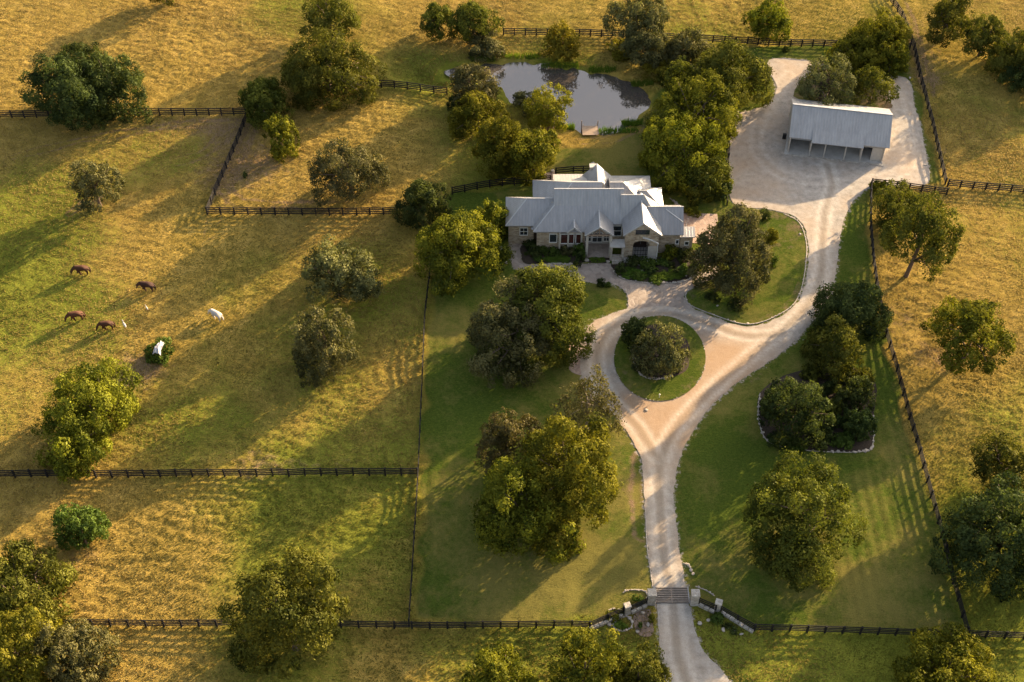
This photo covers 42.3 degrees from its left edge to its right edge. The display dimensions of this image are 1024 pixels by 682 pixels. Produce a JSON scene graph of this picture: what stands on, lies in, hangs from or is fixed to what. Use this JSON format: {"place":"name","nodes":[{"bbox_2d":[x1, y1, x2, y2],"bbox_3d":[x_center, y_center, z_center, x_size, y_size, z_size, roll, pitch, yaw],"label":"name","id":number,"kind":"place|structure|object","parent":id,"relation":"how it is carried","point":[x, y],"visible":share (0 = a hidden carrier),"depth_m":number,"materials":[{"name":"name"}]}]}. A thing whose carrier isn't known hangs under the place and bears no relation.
{"place":"outdoors","nodes":[
{"label":"outdoors","id":0,"kind":"place"},
{"bbox_2d":[0,0,1023,681],"bbox_3d":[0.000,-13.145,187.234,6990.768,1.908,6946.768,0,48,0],"label":"ground","id":1,"kind":"structure","parent":0,"point":[610,560],"depth_m":168.54,"materials":[{"name":"plant"}]},
{"bbox_2d":[0,599,70,681],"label":"oak tree","id":2,"kind":"object","parent":1,"relation":"on","point":[9,649],"visible":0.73,"depth_m":136.50,"materials":[{"name":"green plant"}]},
{"bbox_2d":[0,536,79,653],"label":"oak tree","id":3,"kind":"object","parent":1,"relation":"on","point":[20,573],"visible":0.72,"depth_m":145.36,"materials":[{"name":"green plant"}]},
{"bbox_2d":[17,49,124,131],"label":"oak tree","id":4,"kind":"object","parent":1,"relation":"on","point":[64,84],"visible":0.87,"depth_m":200.06,"materials":[{"name":"green plant"}]},
{"bbox_2d":[30,617,123,681],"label":"oak tree","id":5,"kind":"object","parent":1,"relation":"on","point":[82,654],"visible":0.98,"depth_m":138.30,"materials":[{"name":"green plant"}]},
{"bbox_2d":[50,502,111,551],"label":"oak tree","id":6,"kind":"object","parent":1,"relation":"on","point":[83,524],"visible":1,"depth_m":150.58,"materials":[{"name":"green plant"}]},
{"bbox_2d":[26,355,143,484],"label":"oak tree","id":7,"kind":"object","parent":1,"relation":"on","point":[106,397],"visible":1,"depth_m":158.85,"materials":[{"name":"green plant"}]},
{"bbox_2d":[57,41,112,76],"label":"oak tree","id":8,"kind":"object","parent":1,"relation":"on","point":[83,47],"visible":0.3,"depth_m":204.93,"materials":[{"name":"green plant"}]},
{"bbox_2d":[64,159,126,218],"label":"oak tree","id":9,"kind":"object","parent":1,"relation":"on","point":[87,182],"visible":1,"depth_m":188.06,"materials":[{"name":"green plant"}]},
{"bbox_2d":[79,51,153,124],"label":"oak tree","id":10,"kind":"object","parent":1,"relation":"on","point":[127,75],"visible":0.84,"depth_m":202.24,"materials":[{"name":"green plant"}]},
{"bbox_2d":[0,107,245,117],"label":"rail fence","id":11,"kind":"object","parent":1,"relation":"on","point":[158,112],"visible":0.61,"depth_m":205.79,"materials":[{"name":"black paint"}]},
{"bbox_2d":[143,334,174,366],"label":"shrub","id":12,"kind":"object","parent":1,"relation":"on","point":[151,356],"visible":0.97,"depth_m":171.68,"materials":[{"name":"green plant"}]},
{"bbox_2d":[0,467,417,477],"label":"rail fence","id":13,"kind":"object","parent":1,"relation":"on","point":[127,473],"visible":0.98,"depth_m":159.36,"materials":[{"name":"black paint"}]},
{"bbox_2d":[205,111,247,210],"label":"rail fence","id":14,"kind":"object","parent":1,"relation":"on","point":[218,180],"visible":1,"depth_m":197.91,"materials":[{"name":"black paint"}]},
{"bbox_2d":[235,75,295,129],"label":"oak tree","id":15,"kind":"object","parent":1,"relation":"on","point":[264,96],"visible":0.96,"depth_m":201.95,"materials":[{"name":"green plant"}]},
{"bbox_2d":[261,113,300,163],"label":"oak tree","id":16,"kind":"object","parent":1,"relation":"on","point":[280,128],"visible":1,"depth_m":197.56,"materials":[{"name":"green plant"}]},
{"bbox_2d":[215,539,351,678],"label":"oak tree","id":17,"kind":"object","parent":1,"relation":"on","point":[278,604],"visible":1,"depth_m":135.56,"materials":[{"name":"green plant"}]},
{"bbox_2d":[205,207,397,215],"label":"rail fence","id":18,"kind":"object","parent":1,"relation":"on","point":[343,210],"visible":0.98,"depth_m":190.86,"materials":[{"name":"black paint"}]},
{"bbox_2d":[48,618,590,628],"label":"rail fence","id":19,"kind":"object","parent":1,"relation":"on","point":[182,623],"visible":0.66,"depth_m":145.77,"materials":[{"name":"black paint"}]},
{"bbox_2d":[288,303,361,387],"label":"oak tree","id":20,"kind":"object","parent":1,"relation":"on","point":[309,356],"visible":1,"depth_m":166.62,"materials":[{"name":"green plant"}]},
{"bbox_2d":[296,0,361,45],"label":"oak tree","id":21,"kind":"object","parent":1,"relation":"on","point":[351,19],"visible":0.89,"depth_m":213.92,"materials":[{"name":"green plant"}]},
{"bbox_2d":[279,25,388,112],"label":"oak tree","id":22,"kind":"object","parent":1,"relation":"on","point":[309,71],"visible":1,"depth_m":204.75,"materials":[{"name":"green plant"}]},
{"bbox_2d":[300,233,384,303],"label":"oak tree","id":23,"kind":"object","parent":1,"relation":"on","point":[334,264],"visible":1,"depth_m":176.17,"materials":[{"name":"green plant"}]},
{"bbox_2d":[305,135,391,206],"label":"oak tree","id":24,"kind":"object","parent":1,"relation":"on","point":[353,167],"visible":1,"depth_m":189.08,"materials":[{"name":"green plant"}]},
{"bbox_2d":[357,79,447,94],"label":"rail fence","id":25,"kind":"object","parent":1,"relation":"on","point":[407,87],"visible":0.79,"depth_m":210.29,"materials":[{"name":"black paint"}]},
{"bbox_2d":[408,267,430,624],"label":"rail fence","id":26,"kind":"object","parent":1,"relation":"on","point":[418,451],"visible":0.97,"depth_m":160.73,"materials":[{"name":"black paint"}]},
{"bbox_2d":[389,177,452,233],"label":"oak tree","id":27,"kind":"object","parent":1,"relation":"on","point":[419,195],"visible":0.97,"depth_m":186.57,"materials":[{"name":"green plant"}]},
{"bbox_2d":[419,2,457,42],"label":"oak tree","id":28,"kind":"object","parent":1,"relation":"on","point":[433,14],"visible":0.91,"depth_m":217.06,"materials":[{"name":"green plant"}]},
{"bbox_2d":[411,206,515,297],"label":"oak tree","id":29,"kind":"object","parent":1,"relation":"on","point":[453,232],"visible":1,"depth_m":177.65,"materials":[{"name":"green plant"}]},
{"bbox_2d":[445,0,504,42],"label":"oak tree","id":30,"kind":"object","parent":1,"relation":"on","point":[463,23],"visible":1,"depth_m":215.38,"materials":[{"name":"green plant"}]},
{"bbox_2d":[448,62,501,108],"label":"tree","id":31,"kind":"object","parent":1,"relation":"on","point":[465,76],"visible":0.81,"depth_m":205.43,"materials":[{"name":"plant"}]},
{"bbox_2d":[443,90,509,140],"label":"oak tree","id":32,"kind":"object","parent":1,"relation":"on","point":[473,112],"visible":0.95,"depth_m":201.38,"materials":[{"name":"green plant"}]},
{"bbox_2d":[463,28,508,63],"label":"shrub","id":33,"kind":"object","parent":1,"relation":"on","point":[493,46],"visible":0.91,"depth_m":216.19,"materials":[{"name":"green plant"}]},
{"bbox_2d":[477,198,508,242],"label":"oak tree","id":34,"kind":"object","parent":1,"relation":"on","point":[494,214],"visible":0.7,"depth_m":185.06,"materials":[{"name":"green plant"}]},
{"bbox_2d":[471,115,526,185],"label":"oak tree","id":35,"kind":"object","parent":1,"relation":"on","point":[499,137],"visible":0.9,"depth_m":192.99,"materials":[{"name":"green plant"}]},
{"bbox_2d":[461,640,538,681],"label":"oak tree","id":36,"kind":"object","parent":1,"relation":"on","point":[492,663],"visible":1,"depth_m":138.70,"materials":[{"name":"green plant"}]},
{"bbox_2d":[451,175,550,194],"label":"rail fence","id":37,"kind":"object","parent":1,"relation":"on","point":[489,184],"visible":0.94,"depth_m":194.60,"materials":[{"name":"black paint"}]},
{"bbox_2d":[473,406,544,474],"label":"oak tree","id":38,"kind":"object","parent":1,"relation":"on","point":[504,430],"visible":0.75,"depth_m":156.42,"materials":[{"name":"green plant"}]},
{"bbox_2d":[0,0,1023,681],"bbox_3d":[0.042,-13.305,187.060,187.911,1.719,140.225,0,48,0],"label":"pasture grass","id":39,"kind":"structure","parent":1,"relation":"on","point":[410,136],"depth_m":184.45,"materials":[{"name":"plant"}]},
{"bbox_2d":[465,275,561,389],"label":"oak tree","id":40,"kind":"object","parent":1,"relation":"on","point":[492,327],"visible":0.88,"depth_m":167.49,"materials":[{"name":"green plant"}]},
{"bbox_2d":[469,453,586,570],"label":"oak tree","id":41,"kind":"object","parent":1,"relation":"on","point":[503,494],"visible":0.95,"depth_m":147.18,"materials":[{"name":"green plant"}]},
{"bbox_2d":[512,90,543,117],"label":"shrub","id":42,"kind":"object","parent":1,"relation":"on","point":[520,97],"visible":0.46,"depth_m":207.50,"materials":[{"name":"green plant"}]},
{"bbox_2d":[509,126,561,185],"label":"oak tree","id":43,"kind":"object","parent":1,"relation":"on","point":[536,152],"visible":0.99,"depth_m":192.41,"materials":[{"name":"green plant"}]},
{"bbox_2d":[522,80,574,133],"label":"oak tree","id":44,"kind":"object","parent":1,"relation":"on","point":[543,108],"visible":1,"depth_m":199.66,"materials":[{"name":"green plant"}]},
{"bbox_2d":[498,260,601,377],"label":"oak tree","id":45,"kind":"object","parent":1,"relation":"on","point":[563,288],"visible":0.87,"depth_m":167.95,"materials":[{"name":"green plant"}]},
{"bbox_2d":[520,245,585,263],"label":"bed mulch","id":46,"kind":"object","parent":1,"relation":"on","point":[527,259],"visible":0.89,"depth_m":185.41,"materials":[{"name":"brown soil"}]},
{"bbox_2d":[538,19,581,62],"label":"oak tree","id":47,"kind":"object","parent":1,"relation":"on","point":[559,41],"visible":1,"depth_m":213.72,"materials":[{"name":"green plant"}]},
{"bbox_2d":[514,405,624,562],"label":"oak tree","id":48,"kind":"object","parent":1,"relation":"on","point":[565,464],"visible":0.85,"depth_m":147.94,"materials":[{"name":"green plant"}]},
{"bbox_2d":[547,623,627,681],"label":"oak tree","id":49,"kind":"object","parent":1,"relation":"on","point":[588,646],"visible":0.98,"depth_m":136.75,"materials":[{"name":"green plant"}]},
{"bbox_2d":[548,363,626,438],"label":"oak tree","id":50,"kind":"object","parent":1,"relation":"on","point":[600,401],"visible":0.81,"depth_m":160.31,"materials":[{"name":"green plant"}]},
{"bbox_2d":[505,163,695,263],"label":"ranch house","id":51,"kind":"structure","parent":1,"relation":"on","point":[596,209],"depth_m":183.73,"materials":[{"name":"metal"}]},
{"bbox_2d":[603,38,638,62],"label":"shrub","id":52,"kind":"object","parent":1,"relation":"on","point":[616,54],"visible":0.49,"depth_m":215.91,"materials":[{"name":"green plant"}]},
{"bbox_2d":[600,0,670,55],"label":"oak tree","id":53,"kind":"object","parent":1,"relation":"on","point":[646,17],"visible":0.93,"depth_m":213.39,"materials":[{"name":"green plant"}]},
{"bbox_2d":[611,640,673,681],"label":"oak tree","id":54,"kind":"object","parent":1,"relation":"on","point":[650,668],"visible":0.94,"depth_m":137.61,"materials":[{"name":"green plant"}]},
{"bbox_2d":[633,609,653,636],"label":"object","id":55,"kind":"structure","parent":1,"relation":"on","point":[644,625],"depth_m":146.69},
{"bbox_2d":[618,24,674,68],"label":"oak tree","id":56,"kind":"object","parent":1,"relation":"on","point":[653,54],"visible":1,"depth_m":210.86,"materials":[{"name":"green plant"}]},
{"bbox_2d":[611,250,711,281],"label":"bed mulch","id":57,"kind":"object","parent":1,"relation":"on","point":[675,260],"visible":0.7,"depth_m":184.08,"materials":[{"name":"brown soil"}]},
{"bbox_2d":[641,49,681,82],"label":"shrub","id":58,"kind":"object","parent":1,"relation":"on","point":[650,69],"visible":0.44,"depth_m":211.70,"materials":[{"name":"green plant"}]},
{"bbox_2d":[636,109,731,194],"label":"oak tree","id":59,"kind":"object","parent":1,"relation":"on","point":[654,155],"visible":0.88,"depth_m":192.55,"materials":[{"name":"green plant"}]},
{"bbox_2d":[661,55,706,101],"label":"oak tree","id":60,"kind":"object","parent":1,"relation":"on","point":[682,67],"visible":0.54,"depth_m":203.14,"materials":[{"name":"green plant"}]},
{"bbox_2d":[660,27,710,67],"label":"oak tree","id":61,"kind":"object","parent":1,"relation":"on","point":[694,43],"visible":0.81,"depth_m":211.32,"materials":[{"name":"green plant"}]},
{"bbox_2d":[641,68,743,155],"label":"oak tree","id":62,"kind":"object","parent":1,"relation":"on","point":[724,115],"visible":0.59,"depth_m":198.27,"materials":[{"name":"green plant"}]},
{"bbox_2d":[680,152,733,206],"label":"oak tree","id":63,"kind":"object","parent":1,"relation":"on","point":[710,179],"visible":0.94,"depth_m":191.19,"materials":[{"name":"green plant"}]},
{"bbox_2d":[503,28,911,48],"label":"rail fence","id":64,"kind":"object","parent":1,"relation":"on","point":[712,38],"visible":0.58,"depth_m":219.01,"materials":[{"name":"black paint"}]},
{"bbox_2d":[678,37,774,117],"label":"oak tree","id":65,"kind":"object","parent":1,"relation":"on","point":[728,69],"visible":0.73,"depth_m":203.32,"materials":[{"name":"green plant"}]},
{"bbox_2d":[741,0,792,42],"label":"oak tree","id":66,"kind":"object","parent":1,"relation":"on","point":[774,20],"visible":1,"depth_m":216.46,"materials":[{"name":"green plant"}]},
{"bbox_2d":[741,448,868,592],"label":"oak tree","id":67,"kind":"object","parent":1,"relation":"on","point":[789,555],"visible":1,"depth_m":148.14,"materials":[{"name":"green plant"}]},
{"bbox_2d":[757,366,876,451],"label":"tree bed mulch","id":68,"kind":"object","parent":1,"relation":"on","point":[766,429],"visible":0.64,"depth_m":165.59,"materials":[{"name":"brown plant"}]},
{"bbox_2d":[757,375,836,452],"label":"oak tree","id":69,"kind":"object","parent":68,"relation":"on","point":[785,396],"visible":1,"depth_m":160.48,"materials":[{"name":"green plant"}]},
{"bbox_2d":[796,311,866,382],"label":"oak tree","id":70,"kind":"object","parent":68,"relation":"on","point":[841,343],"visible":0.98,"depth_m":167.73,"materials":[{"name":"green plant"}]},
{"bbox_2d":[828,430,854,449],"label":"shrub","id":71,"kind":"object","parent":68,"relation":"on","point":[845,439],"visible":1,"depth_m":162.89,"materials":[{"name":"green plant"}]},
{"bbox_2d":[831,375,877,413],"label":"oak tree","id":72,"kind":"object","parent":68,"relation":"on","point":[852,390],"visible":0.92,"depth_m":164.58,"materials":[{"name":"green plant"}]},
{"bbox_2d":[839,407,878,441],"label":"shrub","id":73,"kind":"object","parent":68,"relation":"on","point":[855,421],"visible":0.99,"depth_m":162.46,"materials":[{"name":"green plant"}]},
{"bbox_2d":[807,280,893,344],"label":"oak tree","id":74,"kind":"object","parent":1,"relation":"on","point":[840,301],"visible":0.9,"depth_m":172.46,"materials":[{"name":"green plant"}]},
{"bbox_2d":[825,29,879,76],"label":"oak tree","id":75,"kind":"object","parent":1,"relation":"on","point":[861,58],"visible":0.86,"depth_m":211.49,"materials":[{"name":"green plant"}]},
{"bbox_2d":[841,6,913,69],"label":"oak tree","id":76,"kind":"object","parent":1,"relation":"on","point":[879,30],"visible":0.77,"depth_m":211.99,"materials":[{"name":"green plant"}]},
{"bbox_2d":[753,624,1023,639],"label":"rail fence","id":77,"kind":"object","parent":1,"relation":"on","point":[841,630],"visible":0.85,"depth_m":145.07,"materials":[{"name":"black paint"}]},
{"bbox_2d":[875,37,911,79],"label":"oak tree","id":78,"kind":"object","parent":1,"relation":"on","point":[900,63],"visible":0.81,"depth_m":211.45,"materials":[{"name":"green plant"}]},
{"bbox_2d":[868,178,920,232],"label":"oak tree","id":79,"kind":"object","parent":1,"relation":"on","point":[894,200],"visible":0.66,"depth_m":187.17,"materials":[{"name":"green plant"}]},
{"bbox_2d":[890,0,947,184],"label":"rail fence","id":80,"kind":"object","parent":1,"relation":"on","point":[912,40],"visible":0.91,"depth_m":208.54,"materials":[{"name":"black paint"}]},
{"bbox_2d":[869,180,969,628],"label":"rail fence","id":81,"kind":"object","parent":1,"relation":"on","point":[931,490],"visible":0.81,"depth_m":163.54,"materials":[{"name":"black paint"}]},
{"bbox_2d":[878,190,971,282],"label":"oak tree","id":82,"kind":"object","parent":1,"relation":"on","point":[921,225],"visible":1,"depth_m":175.04,"materials":[{"name":"green plant"}]},
{"bbox_2d":[891,618,997,681],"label":"oak tree","id":83,"kind":"object","parent":1,"relation":"on","point":[961,659],"visible":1,"depth_m":138.21,"materials":[{"name":"green plant"}]},
{"bbox_2d":[924,0,975,48],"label":"oak tree","id":84,"kind":"object","parent":1,"relation":"on","point":[947,16],"visible":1,"depth_m":215.61,"materials":[{"name":"green plant"}]},
{"bbox_2d":[919,295,1020,376],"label":"oak tree","id":85,"kind":"object","parent":1,"relation":"on","point":[974,318],"visible":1,"depth_m":166.62,"materials":[{"name":"green plant"}]},
{"bbox_2d":[927,469,1023,604],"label":"oak tree","id":86,"kind":"object","parent":1,"relation":"on","point":[970,536],"visible":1,"depth_m":146.15,"materials":[{"name":"green plant"}]},
{"bbox_2d":[947,179,1023,193],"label":"rail fence","id":87,"kind":"object","parent":1,"relation":"on","point":[986,186],"visible":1,"depth_m":194.88,"materials":[{"name":"black paint"}]},
{"bbox_2d":[961,13,1011,62],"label":"oak tree","id":88,"kind":"object","parent":1,"relation":"on","point":[992,37],"visible":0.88,"depth_m":213.16,"materials":[{"name":"green plant"}]},
{"bbox_2d":[968,426,1023,502],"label":"oak tree","id":89,"kind":"object","parent":1,"relation":"on","point":[1000,459],"visible":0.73,"depth_m":154.02,"materials":[{"name":"green plant"}]},
{"bbox_2d":[983,24,1023,86],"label":"oak tree","id":90,"kind":"object","parent":1,"relation":"on","point":[1013,52],"visible":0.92,"depth_m":209.00,"materials":[{"name":"green plant"}]},
{"bbox_2d":[996,55,1023,93],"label":"oak tree","id":91,"kind":"object","parent":1,"relation":"on","point":[1010,71],"visible":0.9,"depth_m":208.21,"materials":[{"name":"green plant"}]},
{"bbox_2d":[444,62,650,134],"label":"pond water","id":92,"kind":"structure","parent":0,"point":[608,101],"depth_m":211.58,"materials":[{"name":"grey liquid"}]},
{"bbox_2d":[510,244,715,309],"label":"forecourt paving","id":93,"kind":"structure","parent":0,"point":[641,295],"depth_m":181.75,"materials":[{"name":"stone"}]},
{"bbox_2d":[614,315,705,400],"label":"island lawn","id":94,"kind":"structure","parent":0,"point":[683,383],"depth_m":171.01,"materials":[{"name":"plant"}]},
{"bbox_2d":[633,324,689,378],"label":"circle bed mulch","id":95,"kind":"object","parent":94,"relation":"on","point":[684,346],"visible":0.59,"depth_m":173.30,"materials":[{"name":"brown soil"}]},
{"bbox_2d":[620,316,653,349],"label":"shrub","id":96,"kind":"object","parent":95,"relation":"on","point":[634,326],"visible":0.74,"depth_m":171.69,"materials":[{"name":"green plant"}]},
{"bbox_2d":[629,320,691,381],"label":"oak tree","id":97,"kind":"object","parent":95,"relation":"on","point":[669,359],"visible":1,"depth_m":168.11,"materials":[{"name":"green plant"}]},
{"bbox_2d":[684,213,717,243],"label":"terrace paving","id":98,"kind":"structure","parent":0,"point":[703,222],"depth_m":190.24,"materials":[{"name":"stone"}]},
{"bbox_2d":[686,209,805,323],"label":"garden lawn","id":99,"kind":"structure","parent":0,"point":[789,229],"depth_m":186.61,"materials":[{"name":"plant"}]},
{"bbox_2d":[686,200,774,308],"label":"oak tree","id":100,"kind":"object","parent":99,"relation":"on","point":[730,238],"visible":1,"depth_m":176.24,"materials":[{"name":"green plant"}]},
{"bbox_2d":[579,58,929,681],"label":"driveway","id":101,"kind":"structure","parent":0,"point":[816,197],"depth_m":177.00,"materials":[{"name":"gravel"}]},
{"bbox_2d":[653,586,689,603],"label":"cattle grid","id":102,"kind":"object","parent":101,"relation":"on","point":[672,594],"visible":0.81,"depth_m":149.01,"materials":[{"name":"metal"}]},
{"bbox_2d":[784,129,880,163],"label":"shed floor","id":103,"kind":"structure","parent":101,"relation":"on","point":[798,147],"depth_m":200.76,"materials":[{"name":"concrete"}]},
{"bbox_2d":[785,99,892,165],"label":"open shed","id":104,"kind":"structure","parent":103,"relation":"on","point":[847,125],"depth_m":198.42,"materials":[{"name":"metal"}]},
{"bbox_2d":[793,76,892,108],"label":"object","id":105,"kind":"structure","parent":101,"relation":"on","point":[877,104],"depth_m":209.44,"materials":[{"name":"plant"}]},
{"bbox_2d":[796,51,857,105],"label":"oak tree","id":106,"kind":"object","parent":105,"relation":"on","point":[819,77],"visible":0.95,"depth_m":203.95,"materials":[{"name":"green plant"}]},
{"bbox_2d":[853,64,900,104],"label":"oak tree","id":107,"kind":"object","parent":105,"relation":"on","point":[870,77],"visible":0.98,"depth_m":205.56,"materials":[{"name":"green plant"}]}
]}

